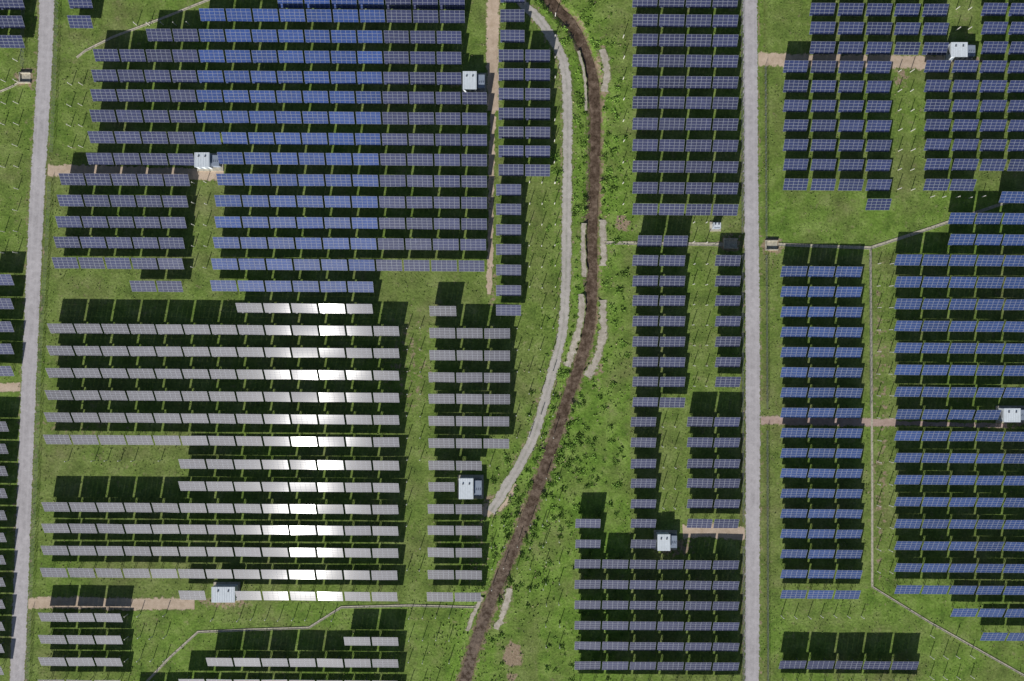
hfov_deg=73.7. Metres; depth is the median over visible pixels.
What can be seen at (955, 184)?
solar panel row
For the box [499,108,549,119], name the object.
solar panel row
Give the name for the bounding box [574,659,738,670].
solar panel row
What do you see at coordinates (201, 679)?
solar panel row
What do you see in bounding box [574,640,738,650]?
solar panel row
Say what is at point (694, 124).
solar panel row
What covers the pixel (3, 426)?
solar panel row
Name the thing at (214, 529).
solar panel row
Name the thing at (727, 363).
solar panel row
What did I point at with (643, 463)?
solar panel row
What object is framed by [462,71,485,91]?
inverter cabin
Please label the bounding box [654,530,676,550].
inverter cabin
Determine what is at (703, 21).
solar panel row
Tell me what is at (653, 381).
solar panel row
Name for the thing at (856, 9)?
solar panel row
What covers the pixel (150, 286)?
solar panel row
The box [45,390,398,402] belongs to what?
solar panel row
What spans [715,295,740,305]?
solar panel row
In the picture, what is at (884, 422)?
dirt path
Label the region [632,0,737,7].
solar panel row
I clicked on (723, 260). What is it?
solar panel row
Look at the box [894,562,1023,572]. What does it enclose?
solar panel row
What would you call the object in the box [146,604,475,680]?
concrete drain
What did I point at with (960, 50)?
inverter cabin
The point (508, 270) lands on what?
solar panel row
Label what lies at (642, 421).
solar panel row
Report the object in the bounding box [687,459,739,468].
solar panel row
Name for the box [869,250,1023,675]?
concrete drain
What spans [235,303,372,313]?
solar panel row
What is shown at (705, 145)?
solar panel row
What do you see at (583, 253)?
stone revetment
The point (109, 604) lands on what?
dirt path
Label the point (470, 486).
inverter cabin
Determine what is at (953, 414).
solar panel row
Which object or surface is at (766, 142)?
wire fence
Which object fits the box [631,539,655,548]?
solar panel row
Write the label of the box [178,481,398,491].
solar panel row
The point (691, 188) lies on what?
solar panel row
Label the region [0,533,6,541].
solar panel row
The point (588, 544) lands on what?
solar panel row
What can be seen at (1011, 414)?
inverter cabin
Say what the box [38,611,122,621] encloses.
solar panel row
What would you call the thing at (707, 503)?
solar panel row
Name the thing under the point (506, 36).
solar panel row
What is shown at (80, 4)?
solar panel row
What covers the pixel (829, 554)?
solar panel row
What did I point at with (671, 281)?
solar panel row
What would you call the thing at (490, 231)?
dirt path
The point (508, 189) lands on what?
solar panel row
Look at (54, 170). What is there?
dirt path
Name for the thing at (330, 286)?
solar panel row
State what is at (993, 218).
solar panel row
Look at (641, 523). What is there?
solar panel row
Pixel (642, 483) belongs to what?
solar panel row
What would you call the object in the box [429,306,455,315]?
solar panel row
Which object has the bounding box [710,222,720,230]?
equipment kiosk
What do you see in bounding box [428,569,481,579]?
solar panel row
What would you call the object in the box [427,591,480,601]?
solar panel row
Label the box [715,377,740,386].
solar panel row
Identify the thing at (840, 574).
solar panel row
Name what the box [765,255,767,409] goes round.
wire fence
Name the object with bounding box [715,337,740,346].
solar panel row
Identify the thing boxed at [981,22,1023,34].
solar panel row
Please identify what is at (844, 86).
solar panel row
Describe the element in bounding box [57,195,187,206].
solar panel row
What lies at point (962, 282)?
solar panel row
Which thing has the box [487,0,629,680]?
riverside shrubs
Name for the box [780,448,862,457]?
solar panel row
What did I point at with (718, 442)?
solar panel row
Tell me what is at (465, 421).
solar panel row
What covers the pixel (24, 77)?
culvert headwall
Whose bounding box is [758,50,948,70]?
dirt path
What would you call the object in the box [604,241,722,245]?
concrete drain
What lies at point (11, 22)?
solar panel row
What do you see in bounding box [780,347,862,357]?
solar panel row
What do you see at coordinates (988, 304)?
solar panel row
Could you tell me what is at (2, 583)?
solar panel row
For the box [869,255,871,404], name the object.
wire fence
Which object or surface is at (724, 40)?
solar panel row
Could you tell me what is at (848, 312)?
solar panel row
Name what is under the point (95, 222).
solar panel row
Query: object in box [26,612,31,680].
wire fence
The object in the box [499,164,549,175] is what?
solar panel row
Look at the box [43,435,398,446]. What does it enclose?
solar panel row
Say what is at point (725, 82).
solar panel row
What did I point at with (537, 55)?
solar panel row
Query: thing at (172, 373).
solar panel row
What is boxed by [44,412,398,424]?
solar panel row
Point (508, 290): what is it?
solar panel row
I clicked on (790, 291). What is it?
solar panel row
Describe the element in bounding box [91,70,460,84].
solar panel row
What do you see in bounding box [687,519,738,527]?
solar panel row
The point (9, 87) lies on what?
concrete drain
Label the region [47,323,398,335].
solar panel row
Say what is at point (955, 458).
solar panel row
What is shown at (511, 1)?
solar panel row
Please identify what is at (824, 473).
solar panel row
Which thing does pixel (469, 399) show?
solar panel row
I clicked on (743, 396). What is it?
wire fence
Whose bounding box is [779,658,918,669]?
solar panel row
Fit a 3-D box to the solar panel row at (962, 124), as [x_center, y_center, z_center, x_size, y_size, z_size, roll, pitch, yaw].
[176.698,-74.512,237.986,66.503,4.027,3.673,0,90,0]
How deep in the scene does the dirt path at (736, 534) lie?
239.98 m
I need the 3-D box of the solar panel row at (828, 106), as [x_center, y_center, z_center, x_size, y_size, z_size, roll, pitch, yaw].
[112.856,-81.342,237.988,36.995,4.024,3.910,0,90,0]
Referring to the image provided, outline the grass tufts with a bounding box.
[0,0,1023,680]
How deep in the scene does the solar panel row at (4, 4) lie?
237.15 m
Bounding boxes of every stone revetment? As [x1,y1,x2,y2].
[464,597,483,630]
[493,588,513,630]
[562,294,585,367]
[577,51,587,110]
[579,223,587,276]
[583,300,608,378]
[597,49,611,91]
[598,220,607,265]
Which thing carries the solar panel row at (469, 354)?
on the ground
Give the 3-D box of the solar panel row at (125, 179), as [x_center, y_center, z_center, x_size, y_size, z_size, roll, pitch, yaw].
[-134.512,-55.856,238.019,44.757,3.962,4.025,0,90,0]
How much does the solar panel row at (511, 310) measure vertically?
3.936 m
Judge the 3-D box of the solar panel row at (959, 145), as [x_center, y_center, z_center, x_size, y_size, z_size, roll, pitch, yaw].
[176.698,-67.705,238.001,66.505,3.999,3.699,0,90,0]
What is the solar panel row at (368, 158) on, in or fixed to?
on the ground
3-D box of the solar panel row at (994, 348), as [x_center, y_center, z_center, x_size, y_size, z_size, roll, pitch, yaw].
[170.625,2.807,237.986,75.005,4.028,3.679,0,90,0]
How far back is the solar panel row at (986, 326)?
236.97 m
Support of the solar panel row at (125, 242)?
on the ground
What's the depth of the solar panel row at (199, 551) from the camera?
236.95 m
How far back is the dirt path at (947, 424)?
239.98 m
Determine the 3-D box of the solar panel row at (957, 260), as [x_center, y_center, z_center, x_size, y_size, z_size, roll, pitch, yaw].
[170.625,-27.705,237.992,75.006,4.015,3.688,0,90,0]
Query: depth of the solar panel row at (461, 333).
236.88 m
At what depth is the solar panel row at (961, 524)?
236.95 m
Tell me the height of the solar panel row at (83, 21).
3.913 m
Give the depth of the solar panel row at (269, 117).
236.95 m
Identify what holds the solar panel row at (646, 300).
on the ground
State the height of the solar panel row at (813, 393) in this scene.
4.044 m
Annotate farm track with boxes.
[486,0,573,514]
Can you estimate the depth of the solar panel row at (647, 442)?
236.94 m
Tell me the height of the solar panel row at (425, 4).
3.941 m
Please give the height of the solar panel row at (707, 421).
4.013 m
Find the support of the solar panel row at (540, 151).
on the ground
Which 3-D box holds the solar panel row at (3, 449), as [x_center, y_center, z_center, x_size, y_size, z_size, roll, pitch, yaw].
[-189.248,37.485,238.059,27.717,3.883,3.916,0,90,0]
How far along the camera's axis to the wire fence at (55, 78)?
238.89 m
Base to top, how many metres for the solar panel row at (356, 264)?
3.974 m
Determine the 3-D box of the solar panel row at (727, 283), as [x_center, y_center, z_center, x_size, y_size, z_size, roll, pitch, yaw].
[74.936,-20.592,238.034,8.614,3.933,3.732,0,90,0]
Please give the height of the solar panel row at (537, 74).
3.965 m
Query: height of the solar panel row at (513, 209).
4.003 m
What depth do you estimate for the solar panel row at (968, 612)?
237.04 m
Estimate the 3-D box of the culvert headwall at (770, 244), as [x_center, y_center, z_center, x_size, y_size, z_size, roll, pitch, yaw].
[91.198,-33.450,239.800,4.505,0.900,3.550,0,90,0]
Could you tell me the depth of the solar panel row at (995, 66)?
236.98 m
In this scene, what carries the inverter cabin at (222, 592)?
on the ground
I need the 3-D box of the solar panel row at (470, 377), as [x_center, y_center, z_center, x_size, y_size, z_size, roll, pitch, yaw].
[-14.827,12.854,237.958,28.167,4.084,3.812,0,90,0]
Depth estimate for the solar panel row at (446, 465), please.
236.94 m
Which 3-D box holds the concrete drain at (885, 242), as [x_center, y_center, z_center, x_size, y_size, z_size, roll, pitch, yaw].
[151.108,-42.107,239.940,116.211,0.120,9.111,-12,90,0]
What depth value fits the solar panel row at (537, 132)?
236.95 m
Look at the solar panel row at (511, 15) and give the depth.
236.92 m
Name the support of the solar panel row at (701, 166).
on the ground
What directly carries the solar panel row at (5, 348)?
on the ground
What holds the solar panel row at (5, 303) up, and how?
on the ground
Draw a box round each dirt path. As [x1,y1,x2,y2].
[0,382,20,392]
[28,595,194,611]
[48,163,223,181]
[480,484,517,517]
[485,0,500,110]
[485,111,496,293]
[682,522,744,541]
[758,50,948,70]
[761,415,895,427]
[896,420,1006,427]
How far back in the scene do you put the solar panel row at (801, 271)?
236.94 m
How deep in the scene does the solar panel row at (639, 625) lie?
236.97 m
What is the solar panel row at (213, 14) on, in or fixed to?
on the ground
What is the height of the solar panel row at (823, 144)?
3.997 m
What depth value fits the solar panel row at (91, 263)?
236.94 m
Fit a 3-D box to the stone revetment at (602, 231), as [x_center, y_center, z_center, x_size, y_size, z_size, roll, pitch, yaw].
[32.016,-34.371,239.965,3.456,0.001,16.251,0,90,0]
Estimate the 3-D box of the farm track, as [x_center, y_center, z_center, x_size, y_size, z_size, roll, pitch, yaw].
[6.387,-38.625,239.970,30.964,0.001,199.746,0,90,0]
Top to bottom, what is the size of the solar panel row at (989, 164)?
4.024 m
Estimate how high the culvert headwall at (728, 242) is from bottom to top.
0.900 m
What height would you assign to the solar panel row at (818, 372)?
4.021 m
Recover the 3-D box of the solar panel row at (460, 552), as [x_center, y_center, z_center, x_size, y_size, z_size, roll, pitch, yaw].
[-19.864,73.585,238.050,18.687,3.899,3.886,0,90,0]
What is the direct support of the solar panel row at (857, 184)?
on the ground
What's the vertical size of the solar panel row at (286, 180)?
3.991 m
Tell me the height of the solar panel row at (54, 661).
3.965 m
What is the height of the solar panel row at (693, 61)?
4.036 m
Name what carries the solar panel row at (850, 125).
on the ground
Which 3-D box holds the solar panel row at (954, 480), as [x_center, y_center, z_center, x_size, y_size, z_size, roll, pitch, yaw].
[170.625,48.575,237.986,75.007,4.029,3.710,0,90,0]
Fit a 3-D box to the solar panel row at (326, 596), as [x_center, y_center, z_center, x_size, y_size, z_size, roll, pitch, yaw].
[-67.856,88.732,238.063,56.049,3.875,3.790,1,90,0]
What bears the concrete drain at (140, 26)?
on the ground
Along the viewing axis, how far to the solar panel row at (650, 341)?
236.91 m
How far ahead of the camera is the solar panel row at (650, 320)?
236.97 m
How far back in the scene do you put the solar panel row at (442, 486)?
236.88 m
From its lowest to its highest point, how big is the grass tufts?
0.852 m
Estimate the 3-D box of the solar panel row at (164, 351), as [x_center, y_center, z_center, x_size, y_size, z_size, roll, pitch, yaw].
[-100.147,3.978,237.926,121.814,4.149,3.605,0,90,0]
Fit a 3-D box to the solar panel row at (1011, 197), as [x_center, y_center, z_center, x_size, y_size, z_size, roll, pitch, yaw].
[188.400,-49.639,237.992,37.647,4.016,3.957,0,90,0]
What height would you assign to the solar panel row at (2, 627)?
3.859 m
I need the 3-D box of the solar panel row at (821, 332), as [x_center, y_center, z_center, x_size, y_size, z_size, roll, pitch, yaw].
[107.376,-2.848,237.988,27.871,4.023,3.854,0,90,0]
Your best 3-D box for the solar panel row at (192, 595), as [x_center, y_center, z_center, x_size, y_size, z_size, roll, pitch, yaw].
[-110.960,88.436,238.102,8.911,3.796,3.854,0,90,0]
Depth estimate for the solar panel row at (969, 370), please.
236.97 m
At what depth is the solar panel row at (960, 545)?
236.97 m
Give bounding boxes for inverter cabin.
[194,152,223,170]
[211,582,239,602]
[458,475,483,498]
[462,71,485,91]
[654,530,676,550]
[943,42,974,62]
[996,406,1023,422]
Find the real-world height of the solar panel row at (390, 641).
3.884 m
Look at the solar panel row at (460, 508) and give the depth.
236.95 m
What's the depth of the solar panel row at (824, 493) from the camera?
236.95 m
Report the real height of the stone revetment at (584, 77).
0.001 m
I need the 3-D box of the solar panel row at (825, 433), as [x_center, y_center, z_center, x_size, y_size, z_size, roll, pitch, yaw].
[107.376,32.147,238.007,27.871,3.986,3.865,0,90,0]
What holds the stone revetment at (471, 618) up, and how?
on the ground
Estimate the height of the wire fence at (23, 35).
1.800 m
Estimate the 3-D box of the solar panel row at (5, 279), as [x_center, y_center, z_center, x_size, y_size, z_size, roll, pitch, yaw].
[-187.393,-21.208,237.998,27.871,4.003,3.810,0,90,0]
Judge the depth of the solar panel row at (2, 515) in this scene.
237.11 m
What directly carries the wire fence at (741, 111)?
on the ground
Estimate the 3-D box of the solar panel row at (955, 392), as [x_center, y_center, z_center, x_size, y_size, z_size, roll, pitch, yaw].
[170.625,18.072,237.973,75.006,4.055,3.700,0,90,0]
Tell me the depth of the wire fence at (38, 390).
238.88 m
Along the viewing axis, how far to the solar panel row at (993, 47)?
236.96 m
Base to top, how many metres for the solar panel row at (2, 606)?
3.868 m
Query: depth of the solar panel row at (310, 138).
236.95 m
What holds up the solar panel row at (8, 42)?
on the ground
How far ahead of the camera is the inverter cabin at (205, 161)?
237.20 m
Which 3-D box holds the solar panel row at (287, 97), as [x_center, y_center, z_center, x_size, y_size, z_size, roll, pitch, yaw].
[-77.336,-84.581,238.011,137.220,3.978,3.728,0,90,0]
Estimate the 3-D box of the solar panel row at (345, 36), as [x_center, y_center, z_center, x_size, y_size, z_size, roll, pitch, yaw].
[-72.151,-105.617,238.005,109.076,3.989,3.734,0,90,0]
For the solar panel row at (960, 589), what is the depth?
236.99 m
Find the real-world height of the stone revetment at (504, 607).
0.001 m
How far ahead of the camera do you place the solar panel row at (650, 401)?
236.95 m
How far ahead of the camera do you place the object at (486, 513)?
239.97 m
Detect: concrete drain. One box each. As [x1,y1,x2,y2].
[0,81,21,92]
[76,0,209,57]
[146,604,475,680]
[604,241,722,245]
[778,203,1007,248]
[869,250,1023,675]
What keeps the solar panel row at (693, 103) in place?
on the ground
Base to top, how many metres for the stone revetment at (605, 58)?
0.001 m
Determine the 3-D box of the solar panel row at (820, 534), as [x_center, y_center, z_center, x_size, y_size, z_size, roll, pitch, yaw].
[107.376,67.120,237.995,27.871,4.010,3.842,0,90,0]
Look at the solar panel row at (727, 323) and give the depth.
236.98 m
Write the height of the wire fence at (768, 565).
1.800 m
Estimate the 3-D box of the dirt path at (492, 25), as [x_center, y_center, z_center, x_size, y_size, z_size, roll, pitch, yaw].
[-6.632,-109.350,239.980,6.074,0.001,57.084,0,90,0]
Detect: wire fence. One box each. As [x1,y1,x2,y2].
[20,0,23,66]
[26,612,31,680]
[29,182,50,597]
[49,1,58,152]
[741,0,742,226]
[741,255,743,522]
[742,546,743,680]
[764,66,766,228]
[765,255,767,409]
[766,430,768,679]
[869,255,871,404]
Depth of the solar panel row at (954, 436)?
236.93 m
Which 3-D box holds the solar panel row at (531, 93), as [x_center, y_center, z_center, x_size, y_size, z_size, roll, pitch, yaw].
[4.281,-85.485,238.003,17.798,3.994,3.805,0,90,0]
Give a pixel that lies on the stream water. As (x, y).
(501, 574)
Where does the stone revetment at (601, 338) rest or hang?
on the ground
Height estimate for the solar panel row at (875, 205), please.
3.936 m
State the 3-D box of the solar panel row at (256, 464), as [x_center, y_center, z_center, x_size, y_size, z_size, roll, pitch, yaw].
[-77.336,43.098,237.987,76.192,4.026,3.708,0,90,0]
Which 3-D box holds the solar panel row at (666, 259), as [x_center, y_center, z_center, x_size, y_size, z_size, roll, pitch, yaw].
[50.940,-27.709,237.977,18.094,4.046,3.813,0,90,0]
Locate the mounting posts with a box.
[0,6,985,680]
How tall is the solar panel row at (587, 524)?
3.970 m
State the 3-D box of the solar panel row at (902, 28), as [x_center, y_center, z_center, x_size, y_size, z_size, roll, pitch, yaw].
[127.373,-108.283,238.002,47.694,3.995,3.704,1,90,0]
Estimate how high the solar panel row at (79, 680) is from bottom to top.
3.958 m
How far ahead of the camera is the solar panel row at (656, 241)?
237.00 m
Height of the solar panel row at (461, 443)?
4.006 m
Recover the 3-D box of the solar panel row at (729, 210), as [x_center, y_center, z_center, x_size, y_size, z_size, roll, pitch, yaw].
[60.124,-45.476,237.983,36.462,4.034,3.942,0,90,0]
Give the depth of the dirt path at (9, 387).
239.98 m
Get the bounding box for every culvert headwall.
[19,72,30,82]
[723,238,737,248]
[765,240,778,249]
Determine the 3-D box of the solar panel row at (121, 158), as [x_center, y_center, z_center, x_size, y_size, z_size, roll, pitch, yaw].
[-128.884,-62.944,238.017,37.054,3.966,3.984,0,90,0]
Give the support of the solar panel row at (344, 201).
on the ground
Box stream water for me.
[460,0,600,680]
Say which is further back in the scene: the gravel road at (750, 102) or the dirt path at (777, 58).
the dirt path at (777, 58)
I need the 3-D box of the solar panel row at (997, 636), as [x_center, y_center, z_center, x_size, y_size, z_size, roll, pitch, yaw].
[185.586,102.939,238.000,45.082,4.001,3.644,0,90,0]
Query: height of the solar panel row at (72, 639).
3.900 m
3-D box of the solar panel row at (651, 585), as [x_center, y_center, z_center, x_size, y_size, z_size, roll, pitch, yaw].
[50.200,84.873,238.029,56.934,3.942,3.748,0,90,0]
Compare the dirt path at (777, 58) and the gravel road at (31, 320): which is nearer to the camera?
the gravel road at (31, 320)
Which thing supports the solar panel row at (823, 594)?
on the ground
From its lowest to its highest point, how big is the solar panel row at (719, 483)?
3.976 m
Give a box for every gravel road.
[9,0,54,680]
[742,0,760,680]
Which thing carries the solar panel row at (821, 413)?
on the ground
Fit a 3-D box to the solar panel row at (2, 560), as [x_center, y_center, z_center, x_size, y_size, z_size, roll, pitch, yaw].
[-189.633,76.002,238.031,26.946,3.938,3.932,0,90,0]
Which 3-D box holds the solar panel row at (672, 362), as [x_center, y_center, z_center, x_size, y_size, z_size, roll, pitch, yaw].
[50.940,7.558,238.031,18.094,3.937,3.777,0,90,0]
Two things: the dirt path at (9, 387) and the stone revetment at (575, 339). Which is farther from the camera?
the dirt path at (9, 387)
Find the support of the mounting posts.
on the ground
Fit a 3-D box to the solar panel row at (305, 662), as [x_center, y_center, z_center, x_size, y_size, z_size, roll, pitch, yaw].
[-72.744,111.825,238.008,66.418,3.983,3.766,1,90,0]
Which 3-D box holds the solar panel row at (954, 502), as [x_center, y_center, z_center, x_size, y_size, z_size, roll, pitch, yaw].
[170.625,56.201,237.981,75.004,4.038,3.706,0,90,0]
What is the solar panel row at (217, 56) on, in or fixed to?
on the ground
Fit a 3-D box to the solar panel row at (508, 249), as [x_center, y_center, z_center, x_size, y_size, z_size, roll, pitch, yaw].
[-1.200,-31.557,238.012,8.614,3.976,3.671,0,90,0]
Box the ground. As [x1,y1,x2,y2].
[0,0,1023,680]
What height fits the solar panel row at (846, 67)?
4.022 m
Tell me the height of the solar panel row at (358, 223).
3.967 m
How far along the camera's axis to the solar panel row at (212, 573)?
236.96 m
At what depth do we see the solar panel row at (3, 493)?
237.03 m
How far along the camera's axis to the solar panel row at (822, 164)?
236.94 m
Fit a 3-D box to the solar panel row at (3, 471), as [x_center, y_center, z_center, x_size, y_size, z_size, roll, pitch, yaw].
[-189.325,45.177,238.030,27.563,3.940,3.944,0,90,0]
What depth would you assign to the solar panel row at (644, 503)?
236.87 m
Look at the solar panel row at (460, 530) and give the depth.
236.99 m
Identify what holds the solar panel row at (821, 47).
on the ground
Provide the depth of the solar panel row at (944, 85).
236.98 m
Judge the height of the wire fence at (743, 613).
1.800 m
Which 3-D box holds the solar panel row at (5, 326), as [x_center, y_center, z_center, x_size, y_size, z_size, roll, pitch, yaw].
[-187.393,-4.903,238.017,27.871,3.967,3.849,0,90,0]
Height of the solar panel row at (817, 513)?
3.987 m
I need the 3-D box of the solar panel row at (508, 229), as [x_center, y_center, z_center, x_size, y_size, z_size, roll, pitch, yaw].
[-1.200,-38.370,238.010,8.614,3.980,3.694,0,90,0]
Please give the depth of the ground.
240.00 m
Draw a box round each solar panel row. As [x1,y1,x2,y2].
[0,0,24,9]
[0,16,24,27]
[0,35,24,47]
[0,274,13,284]
[0,298,13,308]
[0,321,13,331]
[0,344,13,353]
[0,366,13,375]
[0,422,8,430]
[0,444,7,453]
[0,466,7,475]
[0,488,7,497]
[0,510,6,519]
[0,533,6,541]
[0,554,5,563]
[0,576,5,586]
[0,598,4,608]
[0,620,4,630]
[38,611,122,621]
[38,633,122,643]
[38,655,122,665]
[38,677,120,680]
[40,567,397,579]
[41,502,397,513]
[41,523,397,535]
[41,545,397,557]
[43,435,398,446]
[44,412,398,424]
[45,368,398,380]
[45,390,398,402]
[46,345,398,357]
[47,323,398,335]
[52,257,183,268]
[53,237,184,248]
[55,216,186,227]
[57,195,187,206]
[58,173,189,185]
[67,15,92,27]
[68,0,92,8]
[86,153,193,164]
[88,131,486,145]
[89,110,486,124]
[90,89,486,103]
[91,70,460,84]
[93,49,460,63]
[130,281,182,291]
[146,29,460,43]
[178,459,398,469]
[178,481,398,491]
[178,589,205,599]
[178,676,393,680]
[199,8,464,22]
[206,655,397,667]
[210,280,373,291]
[211,258,483,271]
[213,237,485,249]
[214,195,486,208]
[214,216,486,229]
[216,174,486,186]
[217,152,486,165]
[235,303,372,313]
[235,590,397,600]
[278,0,464,8]
[344,635,397,645]
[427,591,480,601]
[428,372,509,382]
[428,394,509,403]
[428,416,508,425]
[428,438,508,448]
[428,460,481,469]
[428,482,454,491]
[428,504,481,513]
[428,525,481,534]
[428,547,481,556]
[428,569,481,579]
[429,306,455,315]
[429,328,509,338]
[429,350,509,360]
[496,184,520,195]
[496,204,520,214]
[496,224,520,235]
[496,244,520,254]
[496,264,520,275]
[496,285,520,295]
[496,305,520,315]
[499,49,549,61]
[499,68,549,80]
[499,88,549,100]
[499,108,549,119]
[499,127,549,138]
[499,145,549,157]
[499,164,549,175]
[500,0,523,2]
[500,9,523,21]
[500,30,523,42]
[574,559,738,569]
[574,579,738,589]
[574,599,738,610]
[574,619,738,630]
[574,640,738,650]
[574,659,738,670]
[575,519,600,527]
[575,540,600,548]
[631,417,655,426]
[631,438,655,446]
[631,459,655,468]
[631,479,655,487]
[631,499,655,508]
[631,519,655,527]
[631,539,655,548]
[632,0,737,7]
[632,14,737,27]
[632,34,737,46]
[632,54,738,67]
[632,76,737,88]
[632,96,738,108]
[632,118,737,130]
[632,139,737,151]
[632,161,738,172]
[632,182,737,193]
[632,203,738,215]
[632,255,684,265]
[632,276,684,286]
[632,295,684,305]
[632,316,684,326]
[632,336,684,346]
[632,357,684,367]
[632,377,684,386]
[632,397,684,407]
[637,235,687,246]
[687,417,739,426]
[687,437,739,446]
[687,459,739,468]
[687,478,739,487]
[687,499,739,508]
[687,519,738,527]
[715,255,740,265]
[715,276,740,286]
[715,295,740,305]
[715,316,740,326]
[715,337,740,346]
[715,357,740,366]
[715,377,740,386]
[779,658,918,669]
[780,266,862,277]
[780,286,862,297]
[780,307,862,317]
[780,327,862,337]
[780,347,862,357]
[780,367,862,377]
[780,387,862,397]
[780,408,862,417]
[780,428,862,437]
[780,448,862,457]
[780,468,862,477]
[780,489,862,498]
[780,509,862,518]
[780,529,862,538]
[780,549,862,558]
[780,569,862,578]
[780,589,860,598]
[783,60,891,73]
[783,80,891,92]
[783,100,891,112]
[783,120,891,131]
[783,139,891,151]
[783,159,891,170]
[783,179,891,190]
[809,3,948,16]
[809,22,948,34]
[809,41,948,54]
[865,199,891,209]
[894,254,1023,265]
[894,276,1023,287]
[894,298,1023,309]
[894,320,1023,331]
[894,343,1023,353]
[894,364,1023,375]
[894,387,1023,397]
[894,431,1023,441]
[894,453,1023,462]
[894,475,1023,484]
[894,497,1023,506]
[894,519,1023,528]
[894,541,1023,550]
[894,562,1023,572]
[894,584,1023,594]
[895,409,1000,419]
[923,179,976,190]
[924,60,1023,72]
[924,80,1023,92]
[924,99,1023,111]
[924,119,1023,131]
[924,139,1023,150]
[924,159,1023,170]
[948,213,1023,223]
[948,234,1023,245]
[950,607,1023,616]
[980,630,1023,640]
[981,3,1023,15]
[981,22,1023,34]
[981,41,1023,53]
[999,191,1023,202]
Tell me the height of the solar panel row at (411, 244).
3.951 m
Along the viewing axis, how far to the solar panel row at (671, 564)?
236.96 m
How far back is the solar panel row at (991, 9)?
236.97 m
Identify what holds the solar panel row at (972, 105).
on the ground
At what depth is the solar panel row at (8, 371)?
237.22 m
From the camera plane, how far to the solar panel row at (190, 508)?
236.97 m
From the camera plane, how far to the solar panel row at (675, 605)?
236.97 m
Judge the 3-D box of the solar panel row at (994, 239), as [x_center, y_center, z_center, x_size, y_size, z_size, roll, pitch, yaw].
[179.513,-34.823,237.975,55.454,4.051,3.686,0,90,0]

